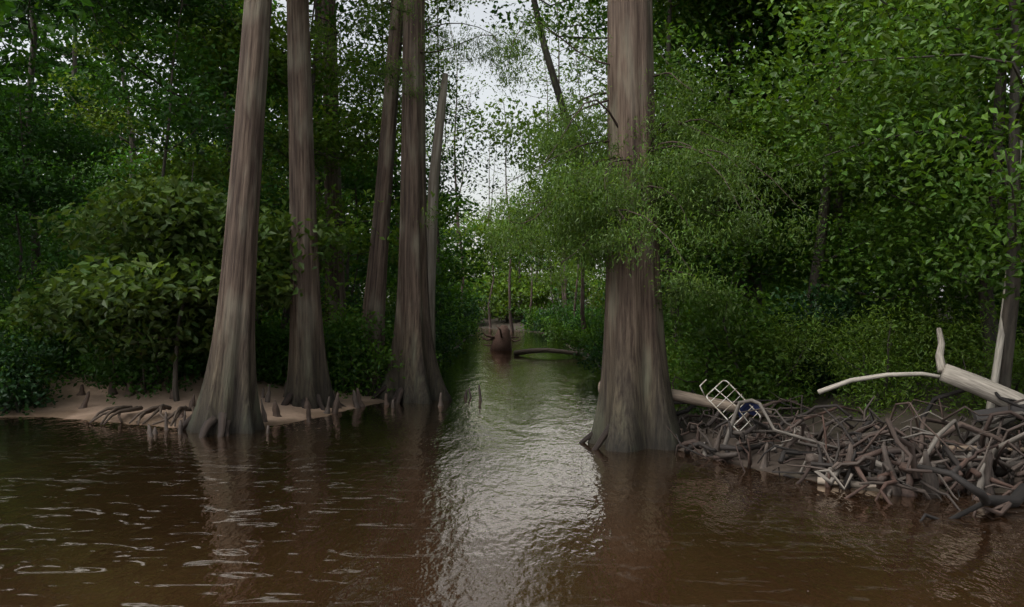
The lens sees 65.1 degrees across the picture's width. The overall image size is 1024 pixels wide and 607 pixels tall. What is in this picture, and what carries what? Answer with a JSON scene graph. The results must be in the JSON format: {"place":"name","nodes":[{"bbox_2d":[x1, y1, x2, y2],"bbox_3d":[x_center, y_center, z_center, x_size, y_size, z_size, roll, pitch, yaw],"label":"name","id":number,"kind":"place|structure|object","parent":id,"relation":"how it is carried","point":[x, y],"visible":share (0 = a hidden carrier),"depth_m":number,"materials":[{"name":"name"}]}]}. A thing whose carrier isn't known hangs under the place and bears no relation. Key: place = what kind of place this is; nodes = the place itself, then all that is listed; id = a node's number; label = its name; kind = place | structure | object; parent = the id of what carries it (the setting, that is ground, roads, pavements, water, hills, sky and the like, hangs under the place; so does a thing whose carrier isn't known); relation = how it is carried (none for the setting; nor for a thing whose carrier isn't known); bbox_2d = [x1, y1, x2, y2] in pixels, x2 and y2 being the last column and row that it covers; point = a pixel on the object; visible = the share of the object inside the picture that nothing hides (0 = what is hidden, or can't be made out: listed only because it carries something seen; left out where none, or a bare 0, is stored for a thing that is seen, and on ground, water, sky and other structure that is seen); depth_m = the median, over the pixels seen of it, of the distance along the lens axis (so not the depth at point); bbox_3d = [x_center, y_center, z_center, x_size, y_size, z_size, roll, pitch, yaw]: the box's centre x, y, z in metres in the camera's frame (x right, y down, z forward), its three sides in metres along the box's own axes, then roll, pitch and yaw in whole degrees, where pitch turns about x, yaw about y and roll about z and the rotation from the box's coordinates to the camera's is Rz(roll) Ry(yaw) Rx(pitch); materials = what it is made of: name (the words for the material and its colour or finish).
{"place":"outdoors","nodes":[
{"label":"outdoors","id":0,"kind":"place"},
{"bbox_2d":[0,328,1023,606],"bbox_3d":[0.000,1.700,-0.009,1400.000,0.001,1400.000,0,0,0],"label":"water","id":1,"kind":"structure","parent":0,"point":[508,490],"depth_m":6.41,"materials":[{"name":"brown liquid"}]},
{"bbox_2d":[482,325,579,355],"bbox_3d":[0.410,1.471,29.762,1.747,1.258,5.764,0,0,-24],"label":"stump and logs in creek","id":2,"kind":"object","parent":1,"relation":"in","point":[501,339],"visible":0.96,"depth_m":31.64,"materials":[{"name":"brown wood"}]},
{"bbox_2d":[0,303,1023,492],"bbox_3d":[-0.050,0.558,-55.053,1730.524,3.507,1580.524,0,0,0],"label":"ground","id":3,"kind":"structure","parent":0,"point":[66,408],"depth_m":12.55,"materials":[{"name":"beige soil"}]},
{"bbox_2d":[0,300,69,409],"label":"shrub","id":4,"kind":"object","parent":3,"relation":"on","point":[6,324],"visible":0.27,"depth_m":13.41,"materials":[{"name":"green plant"}]},
{"bbox_2d":[0,326,72,417],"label":"shrub","id":5,"kind":"object","parent":3,"relation":"on","point":[9,399],"visible":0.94,"depth_m":12.82,"materials":[{"name":"green plant"}]},
{"bbox_2d":[0,159,80,302],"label":"backstop shrub","id":6,"kind":"object","parent":3,"relation":"on","point":[8,259],"visible":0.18,"depth_m":28.88,"materials":[{"name":"green plant"}]},
{"bbox_2d":[0,104,89,257],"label":"tree sapling","id":7,"kind":"object","parent":3,"relation":"on","point":[19,172],"visible":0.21,"depth_m":20.25,"materials":[{"name":"green plant"}]},
{"bbox_2d":[1,0,113,255],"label":"tree","id":8,"kind":"object","parent":3,"relation":"on","point":[52,59],"visible":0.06,"depth_m":55.15,"materials":[{"name":"green plant"}]},
{"bbox_2d":[0,0,117,170],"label":"tree","id":9,"kind":"object","parent":3,"relation":"on","point":[6,10],"visible":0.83,"depth_m":11.32,"materials":[{"name":"green plant"}]},
{"bbox_2d":[0,176,121,297],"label":"backstop shrub","id":10,"kind":"object","parent":3,"relation":"on","point":[49,228],"visible":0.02,"depth_m":33.24,"materials":[{"name":"green plant"}]},
{"bbox_2d":[0,23,122,329],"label":"tree sapling","id":11,"kind":"object","parent":3,"relation":"on","point":[20,192],"visible":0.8,"depth_m":15.69,"materials":[{"name":"green plant"}]},
{"bbox_2d":[26,314,109,370],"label":"shrub","id":12,"kind":"object","parent":3,"relation":"on","point":[52,341],"visible":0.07,"depth_m":15.03,"materials":[{"name":"green plant"}]},
{"bbox_2d":[0,0,160,289],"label":"tree","id":13,"kind":"object","parent":3,"relation":"on","point":[27,8],"visible":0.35,"depth_m":20.82,"materials":[{"name":"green plant"}]},
{"bbox_2d":[0,7,163,192],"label":"tree","id":14,"kind":"object","parent":3,"relation":"on","point":[73,67],"visible":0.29,"depth_m":39.47,"materials":[{"name":"green plant"}]},
{"bbox_2d":[32,328,134,382],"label":"shrub","id":15,"kind":"object","parent":3,"relation":"on","point":[75,353],"visible":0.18,"depth_m":14.93,"materials":[{"name":"green plant"}]},
{"bbox_2d":[20,153,157,277],"bbox_3d":[-16.316,-2.732,31.508,5.856,6.344,5.228,0,0,0],"label":"backstop shrub","id":16,"kind":"object","parent":3,"relation":"on","point":[103,175],"visible":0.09,"depth_m":31.11,"materials":[{"name":"green plant"}]},
{"bbox_2d":[18,1,186,223],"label":"tree","id":17,"kind":"object","parent":3,"relation":"on","point":[134,75],"visible":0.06,"depth_m":52.50,"materials":[{"name":"green plant"}]},
{"bbox_2d":[62,335,188,389],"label":"shrub","id":18,"kind":"object","parent":3,"relation":"on","point":[98,384],"visible":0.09,"depth_m":14.38,"materials":[{"name":"green plant"}]},
{"bbox_2d":[62,297,216,404],"bbox_3d":[-6.242,0.820,13.920,2.714,2.351,3.021,0,0,0],"label":"shrub","id":19,"kind":"object","parent":3,"relation":"on","point":[150,366],"visible":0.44,"depth_m":13.63,"materials":[{"name":"green plant"}]},
{"bbox_2d":[72,339,206,384],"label":"shrub","id":20,"kind":"object","parent":3,"relation":"on","point":[89,371],"visible":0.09,"depth_m":14.55,"materials":[{"name":"green plant"}]},
{"bbox_2d":[33,1,285,204],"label":"tree","id":21,"kind":"object","parent":3,"relation":"on","point":[111,129],"visible":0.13,"depth_m":35.67,"materials":[{"name":"green plant"}]},
{"bbox_2d":[27,0,323,388],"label":"tree sapling","id":22,"kind":"object","parent":3,"relation":"on","point":[173,101],"visible":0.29,"depth_m":14.20,"materials":[{"name":"green plant"}]},
{"bbox_2d":[0,161,351,401],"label":"bright sapling","id":23,"kind":"object","parent":3,"relation":"on","point":[99,293],"visible":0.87,"depth_m":12.26,"materials":[{"name":"green plant"}]},
{"bbox_2d":[91,0,287,250],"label":"tree","id":24,"kind":"object","parent":3,"relation":"on","point":[145,156],"visible":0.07,"depth_m":32.27,"materials":[{"name":"green plant"}]},
{"bbox_2d":[164,260,217,382],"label":"shrub","id":25,"kind":"object","parent":3,"relation":"on","point":[197,364],"visible":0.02,"depth_m":14.79,"materials":[{"name":"green plant"}]},
{"bbox_2d":[33,363,388,426],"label":"cypress knees","id":26,"kind":"object","parent":3,"relation":"on","point":[175,415],"visible":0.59,"depth_m":12.10,"materials":[{"name":"brown wood"}]},
{"bbox_2d":[177,0,271,437],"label":"cypress","id":27,"kind":"object","parent":3,"relation":"on","point":[227,403],"visible":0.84,"depth_m":10.97,"materials":[{"name":"brown plant"}]},
{"bbox_2d":[23,0,453,335],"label":"leaning tree","id":28,"kind":"object","parent":3,"relation":"on","point":[129,45],"visible":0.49,"depth_m":15.85,"materials":[{"name":"green plant"}]},
{"bbox_2d":[153,58,323,284],"bbox_3d":[-9.247,-3.471,26.655,6.533,8.823,5.025,0,0,23],"label":"tree sapling","id":29,"kind":"object","parent":3,"relation":"on","point":[200,148],"visible":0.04,"depth_m":26.28,"materials":[{"name":"green plant"}]},
{"bbox_2d":[68,0,450,261],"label":"tree","id":30,"kind":"object","parent":3,"relation":"on","point":[278,28],"visible":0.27,"depth_m":15.73,"materials":[{"name":"green plant"}]},
{"bbox_2d":[211,161,360,321],"bbox_3d":[-7.059,-1.311,22.043,5.466,5.254,6.435,0,0,-22],"label":"tree sapling","id":31,"kind":"object","parent":3,"relation":"on","point":[279,185],"visible":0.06,"depth_m":21.89,"materials":[{"name":"green plant"}]},
{"bbox_2d":[117,0,470,332],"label":"tree","id":32,"kind":"object","parent":3,"relation":"on","point":[325,139],"visible":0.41,"depth_m":16.45,"materials":[{"name":"green plant"}]},
{"bbox_2d":[229,0,365,410],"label":"cypress","id":33,"kind":"object","parent":3,"relation":"on","point":[308,376],"visible":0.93,"depth_m":13.24,"materials":[{"name":"brown plant"}]},
{"bbox_2d":[255,311,350,387],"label":"shrub","id":34,"kind":"object","parent":3,"relation":"on","point":[277,379],"visible":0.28,"depth_m":15.10,"materials":[{"name":"green plant"}]},
{"bbox_2d":[315,0,322,303],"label":"cypress","id":35,"kind":"object","parent":3,"relation":"on","point":[318,181],"visible":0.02,"depth_m":22.44,"materials":[{"name":"brown plant"}]},
{"bbox_2d":[270,322,388,392],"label":"shrub","id":36,"kind":"object","parent":3,"relation":"on","point":[345,359],"visible":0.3,"depth_m":14.81,"materials":[{"name":"green plant"}]},
{"bbox_2d":[322,0,345,322],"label":"cypress","id":37,"kind":"object","parent":3,"relation":"on","point":[331,180],"visible":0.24,"depth_m":18.85,"materials":[{"name":"brown plant"}]},
{"bbox_2d":[286,161,397,296],"bbox_3d":[-7.364,-2.697,35.191,6.065,8.078,5.527,0,0,30],"label":"tree sapling","id":38,"kind":"object","parent":3,"relation":"on","point":[389,279],"visible":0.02,"depth_m":34.68,"materials":[{"name":"green plant"}]},
{"bbox_2d":[320,272,363,323],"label":"bush","id":39,"kind":"object","parent":3,"relation":"on","point":[323,282],"visible":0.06,"depth_m":21.47,"materials":[{"name":"green plant"}]},
{"bbox_2d":[323,308,394,395],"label":"shrub","id":40,"kind":"object","parent":3,"relation":"on","point":[361,319],"visible":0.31,"depth_m":14.85,"materials":[{"name":"green plant"}]},
{"bbox_2d":[269,102,452,301],"bbox_3d":[-5.061,-2.135,24.592,6.849,7.723,4.855,0,0,39],"label":"tree","id":41,"kind":"object","parent":3,"relation":"on","point":[395,266],"visible":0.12,"depth_m":23.45,"materials":[{"name":"green plant"}]},
{"bbox_2d":[322,297,404,398],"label":"shrub","id":42,"kind":"object","parent":3,"relation":"on","point":[373,357],"visible":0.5,"depth_m":14.76,"materials":[{"name":"green plant"}]},
{"bbox_2d":[352,287,396,329],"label":"bank shrub","id":43,"kind":"object","parent":3,"relation":"on","point":[391,299],"visible":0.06,"depth_m":22.63,"materials":[{"name":"green plant"}]},
{"bbox_2d":[217,34,532,299],"bbox_3d":[-4.079,-3.048,23.130,7.150,9.599,7.849,0,0,38],"label":"tree","id":44,"kind":"object","parent":3,"relation":"on","point":[347,266],"visible":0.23,"depth_m":22.98,"materials":[{"name":"green plant"}]},
{"bbox_2d":[338,302,459,366],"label":"bank shrub","id":45,"kind":"object","parent":3,"relation":"on","point":[436,336],"visible":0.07,"depth_m":19.00,"materials":[{"name":"green plant"}]},
{"bbox_2d":[331,0,474,395],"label":"cypress","id":46,"kind":"object","parent":3,"relation":"on","point":[375,291],"visible":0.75,"depth_m":15.33,"materials":[{"name":"green plant"}]},
{"bbox_2d":[358,210,484,291],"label":"bush","id":47,"kind":"object","parent":3,"relation":"on","point":[445,235],"visible":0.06,"depth_m":35.95,"materials":[{"name":"green plant"}]},
{"bbox_2d":[386,283,472,363],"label":"shrub","id":48,"kind":"object","parent":3,"relation":"on","point":[437,294],"visible":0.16,"depth_m":24.13,"materials":[{"name":"green plant"}]},
{"bbox_2d":[386,278,472,359],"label":"bank shrub","id":49,"kind":"object","parent":3,"relation":"on","point":[446,312],"visible":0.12,"depth_m":26.75,"materials":[{"name":"green plant"}]},
{"bbox_2d":[352,60,509,289],"bbox_3d":[-4.103,-4.728,33.025,6.594,13.200,8.865,0,0,-27],"label":"tree","id":50,"kind":"object","parent":3,"relation":"on","point":[462,227],"visible":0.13,"depth_m":32.52,"materials":[{"name":"green plant"}]},
{"bbox_2d":[338,0,529,403],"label":"cypress","id":51,"kind":"object","parent":3,"relation":"on","point":[422,382],"visible":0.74,"depth_m":14.70,"materials":[{"name":"brown plant"}]},
{"bbox_2d":[343,182,524,305],"bbox_3d":[-3.032,-1.120,27.571,5.811,6.357,6.341,0,0,-35],"label":"tree sapling","id":52,"kind":"object","parent":3,"relation":"on","point":[455,208],"visible":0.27,"depth_m":27.66,"materials":[{"name":"green plant"}]},
{"bbox_2d":[396,53,475,213],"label":"thin tree","id":53,"kind":"object","parent":3,"relation":"on","point":[428,132],"visible":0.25,"depth_m":36.20,"materials":[{"name":"green plant"}]},
{"bbox_2d":[427,73,447,347],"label":"dead tree trunk","id":54,"kind":"object","parent":3,"relation":"on","point":[433,180],"visible":0.65,"depth_m":16.53,"materials":[{"name":"grey wood"}]},
{"bbox_2d":[385,0,492,288],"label":"thin tree","id":55,"kind":"object","parent":3,"relation":"on","point":[464,90],"visible":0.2,"depth_m":29.44,"materials":[{"name":"green plant"}]},
{"bbox_2d":[425,13,498,301],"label":"thin tree","id":56,"kind":"object","parent":3,"relation":"on","point":[456,195],"visible":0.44,"depth_m":40.50,"materials":[{"name":"green plant"}]},
{"bbox_2d":[445,293,488,346],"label":"bank shrub","id":57,"kind":"object","parent":3,"relation":"on","point":[470,311],"visible":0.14,"depth_m":35.33,"materials":[{"name":"green plant"}]},
{"bbox_2d":[467,111,509,327],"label":"thin tree","id":58,"kind":"object","parent":3,"relation":"on","point":[489,318],"visible":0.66,"depth_m":65.79,"materials":[{"name":"green plant"}]},
{"bbox_2d":[479,92,526,331],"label":"thin tree","id":59,"kind":"object","parent":3,"relation":"on","point":[509,301],"visible":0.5,"depth_m":56.79,"materials":[{"name":"green plant"}]},
{"bbox_2d":[481,269,530,322],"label":"bush","id":60,"kind":"object","parent":3,"relation":"on","point":[495,305],"visible":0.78,"depth_m":67.91,"materials":[{"name":"green plant"}]},
{"bbox_2d":[468,216,549,305],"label":"tree","id":61,"kind":"object","parent":3,"relation":"on","point":[504,269],"visible":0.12,"depth_m":76.65,"materials":[{"name":"green plant"}]},
{"bbox_2d":[428,0,606,260],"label":"leaning tree","id":62,"kind":"object","parent":3,"relation":"on","point":[553,74],"visible":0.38,"depth_m":20.95,"materials":[{"name":"green plant"}]},
{"bbox_2d":[481,183,554,320],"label":"tree","id":63,"kind":"object","parent":3,"relation":"on","point":[520,303],"visible":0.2,"depth_m":68.18,"materials":[{"name":"green plant"}]},
{"bbox_2d":[484,209,572,303],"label":"tree","id":64,"kind":"object","parent":3,"relation":"on","point":[528,290],"visible":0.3,"depth_m":68.02,"materials":[{"name":"green plant"}]},
{"bbox_2d":[516,271,568,313],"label":"bush","id":65,"kind":"object","parent":3,"relation":"on","point":[541,301],"visible":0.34,"depth_m":68.80,"materials":[{"name":"green plant"}]},
{"bbox_2d":[483,0,604,350],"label":"thin tree","id":66,"kind":"object","parent":3,"relation":"on","point":[582,305],"visible":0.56,"depth_m":30.29,"materials":[{"name":"green plant"}]},
{"bbox_2d":[511,42,584,305],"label":"thin tree","id":67,"kind":"object","parent":3,"relation":"on","point":[565,295],"visible":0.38,"depth_m":44.58,"materials":[{"name":"green plant"}]},
{"bbox_2d":[500,198,600,315],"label":"tree","id":68,"kind":"object","parent":3,"relation":"on","point":[551,285],"visible":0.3,"depth_m":56.73,"materials":[{"name":"green plant"}]},
{"bbox_2d":[535,313,570,342],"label":"bank shrub","id":69,"kind":"object","parent":3,"relation":"on","point":[553,327],"visible":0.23,"depth_m":38.85,"materials":[{"name":"green plant"}]},
{"bbox_2d":[542,295,592,342],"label":"shrub","id":70,"kind":"object","parent":3,"relation":"on","point":[564,309],"visible":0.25,"depth_m":38.85,"materials":[{"name":"green plant"}]},
{"bbox_2d":[530,13,605,317],"bbox_3d":[3.384,-5.538,36.649,4.483,15.314,5.996,0,0,32],"label":"thin tree","id":71,"kind":"object","parent":3,"relation":"on","point":[550,89],"visible":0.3,"depth_m":36.41,"materials":[{"name":"green plant"}]},
{"bbox_2d":[543,258,601,308],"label":"bush","id":72,"kind":"object","parent":3,"relation":"on","point":[586,288],"visible":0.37,"depth_m":66.37,"materials":[{"name":"green plant"}]},
{"bbox_2d":[553,324,602,351],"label":"bank shrub","id":73,"kind":"object","parent":3,"relation":"on","point":[573,340],"visible":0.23,"depth_m":28.95,"materials":[{"name":"green plant"}]},
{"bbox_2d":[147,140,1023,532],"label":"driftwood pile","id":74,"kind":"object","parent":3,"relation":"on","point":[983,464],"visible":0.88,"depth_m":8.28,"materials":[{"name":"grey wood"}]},
{"bbox_2d":[700,379,759,430],"bbox_3d":[2.549,1.203,9.362,0.654,0.640,0.346,0,0,24],"label":"white wire rack frame","id":75,"kind":"object","parent":74,"relation":"on","point":[706,396],"visible":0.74,"depth_m":9.35,"materials":[{"name":"white metal"}]},
{"bbox_2d":[573,328,603,373],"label":"bank shrub","id":76,"kind":"object","parent":3,"relation":"on","point":[597,354],"visible":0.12,"depth_m":19.92,"materials":[{"name":"green plant"}]},
{"bbox_2d":[577,306,604,356],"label":"shrub","id":77,"kind":"object","parent":3,"relation":"on","point":[597,336],"visible":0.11,"depth_m":22.79,"materials":[{"name":"green plant"}]},
{"bbox_2d":[413,0,839,452],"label":"cypress","id":78,"kind":"object","parent":3,"relation":"on","point":[617,197],"visible":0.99,"depth_m":9.71,"materials":[{"name":"green plant"}]},
{"bbox_2d":[450,0,848,388],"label":"tree","id":79,"kind":"object","parent":3,"relation":"on","point":[536,115],"visible":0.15,"depth_m":13.56,"materials":[{"name":"green plant"}]},
{"bbox_2d":[515,0,820,318],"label":"tree","id":80,"kind":"object","parent":3,"relation":"on","point":[678,62],"visible":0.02,"depth_m":28.87,"materials":[{"name":"green plant"}]},
{"bbox_2d":[662,304,732,384],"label":"shrub","id":81,"kind":"object","parent":3,"relation":"on","point":[668,328],"visible":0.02,"depth_m":14.22,"materials":[{"name":"green plant"}]},
{"bbox_2d":[665,331,735,411],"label":"ferny shrub","id":82,"kind":"object","parent":3,"relation":"on","point":[667,351],"visible":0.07,"depth_m":13.12,"materials":[{"name":"green plant"}]},
{"bbox_2d":[660,208,824,418],"bbox_3d":[3.111,0.284,11.755,3.010,3.237,3.249,0,0,0],"label":"shrub","id":83,"kind":"object","parent":3,"relation":"on","point":[702,332],"visible":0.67,"depth_m":11.45,"materials":[{"name":"green plant"}]},
{"bbox_2d":[481,0,1023,347],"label":"tree","id":84,"kind":"object","parent":3,"relation":"on","point":[598,26],"visible":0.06,"depth_m":16.04,"materials":[{"name":"green plant"}]},
{"bbox_2d":[535,0,982,368],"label":"tree sapling","id":85,"kind":"object","parent":3,"relation":"on","point":[738,37],"visible":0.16,"depth_m":14.29,"materials":[{"name":"green plant"}]},
{"bbox_2d":[652,0,900,379],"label":"tree","id":86,"kind":"object","parent":3,"relation":"on","point":[730,26],"visible":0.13,"depth_m":14.47,"materials":[{"name":"green plant"}]},
{"bbox_2d":[711,300,861,418],"bbox_3d":[3.876,0.940,11.747,2.140,1.992,2.265,0,0,0],"label":"ferny shrub","id":87,"kind":"object","parent":3,"relation":"on","point":[776,383],"visible":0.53,"depth_m":11.27,"materials":[{"name":"green plant"}]},
{"bbox_2d":[558,0,1023,392],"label":"tree","id":88,"kind":"object","parent":3,"relation":"on","point":[877,273],"visible":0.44,"depth_m":11.35,"materials":[{"name":"green plant"}]},
{"bbox_2d":[598,0,1020,309],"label":"dark tree","id":89,"kind":"object","parent":3,"relation":"on","point":[788,204],"visible":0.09,"depth_m":15.15,"materials":[{"name":"green plant"}]},
{"bbox_2d":[606,0,1023,270],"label":"tree","id":90,"kind":"object","parent":3,"relation":"on","point":[841,201],"visible":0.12,"depth_m":14.41,"materials":[{"name":"green plant"}]},
{"bbox_2d":[740,274,899,398],"bbox_3d":[4.763,0.674,12.399,2.516,2.225,2.608,0,0,0],"label":"shrub","id":91,"kind":"object","parent":3,"relation":"on","point":[829,298],"visible":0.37,"depth_m":11.87,"materials":[{"name":"green plant"}]},
{"bbox_2d":[659,0,1023,378],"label":"tree","id":92,"kind":"object","parent":3,"relation":"on","point":[998,88],"visible":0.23,"depth_m":11.32,"materials":[{"name":"green plant"}]},
{"bbox_2d":[778,246,949,369],"bbox_3d":[5.885,0.272,13.528,2.656,2.443,2.158,0,0,0],"label":"shrub","id":93,"kind":"object","parent":3,"relation":"on","point":[841,275],"visible":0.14,"depth_m":13.10,"materials":[{"name":"green plant"}]},
{"bbox_2d":[757,293,983,419],"bbox_3d":[4.694,0.860,10.616,2.708,2.007,1.966,0,0,28],"label":"ferny shrub","id":94,"kind":"object","parent":3,"relation":"on","point":[885,365],"visible":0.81,"depth_m":10.39,"materials":[{"name":"green plant"}]},
{"bbox_2d":[719,0,1023,432],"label":"tree","id":95,"kind":"object","parent":3,"relation":"on","point":[1013,288],"visible":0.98,"depth_m":8.52,"materials":[{"name":"green plant"}]},
{"bbox_2d":[788,274,955,393],"bbox_3d":[5.454,0.629,12.141,2.898,2.268,2.833,0,0,0],"label":"ferny shrub","id":96,"kind":"object","parent":3,"relation":"on","point":[871,336],"visible":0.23,"depth_m":11.66,"materials":[{"name":"green plant"}]},
{"bbox_2d":[835,27,1023,229],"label":"tree","id":97,"kind":"object","parent":3,"relation":"on","point":[909,94],"visible":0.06,"depth_m":11.64,"materials":[{"name":"green plant"}]},
{"bbox_2d":[866,97,1023,328],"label":"tree sapling","id":98,"kind":"object","parent":3,"relation":"on","point":[963,176],"visible":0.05,"depth_m":13.29,"materials":[{"name":"green plant"}]},
{"bbox_2d":[880,275,1021,370],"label":"ferny shrub","id":99,"kind":"object","parent":3,"relation":"on","point":[960,329],"visible":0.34,"depth_m":12.48,"materials":[{"name":"green plant"}]},
{"bbox_2d":[899,297,1023,423],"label":"ferny shrub","id":100,"kind":"object","parent":3,"relation":"on","point":[1016,368],"visible":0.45,"depth_m":9.76,"materials":[{"name":"green plant"}]},
{"bbox_2d":[915,273,1022,341],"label":"shrub","id":101,"kind":"object","parent":3,"relation":"on","point":[953,307],"visible":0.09,"depth_m":14.06,"materials":[{"name":"green plant"}]},
{"bbox_2d":[948,271,1023,358],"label":"shrub","id":102,"kind":"object","parent":3,"relation":"on","point":[1021,319],"visible":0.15,"depth_m":12.39,"materials":[{"name":"green plant"}]},
{"bbox_2d":[0,0,1023,302],"label":"sky","id":103,"kind":"structure","parent":0,"point":[479,14],"materials":[{"name":"white"}]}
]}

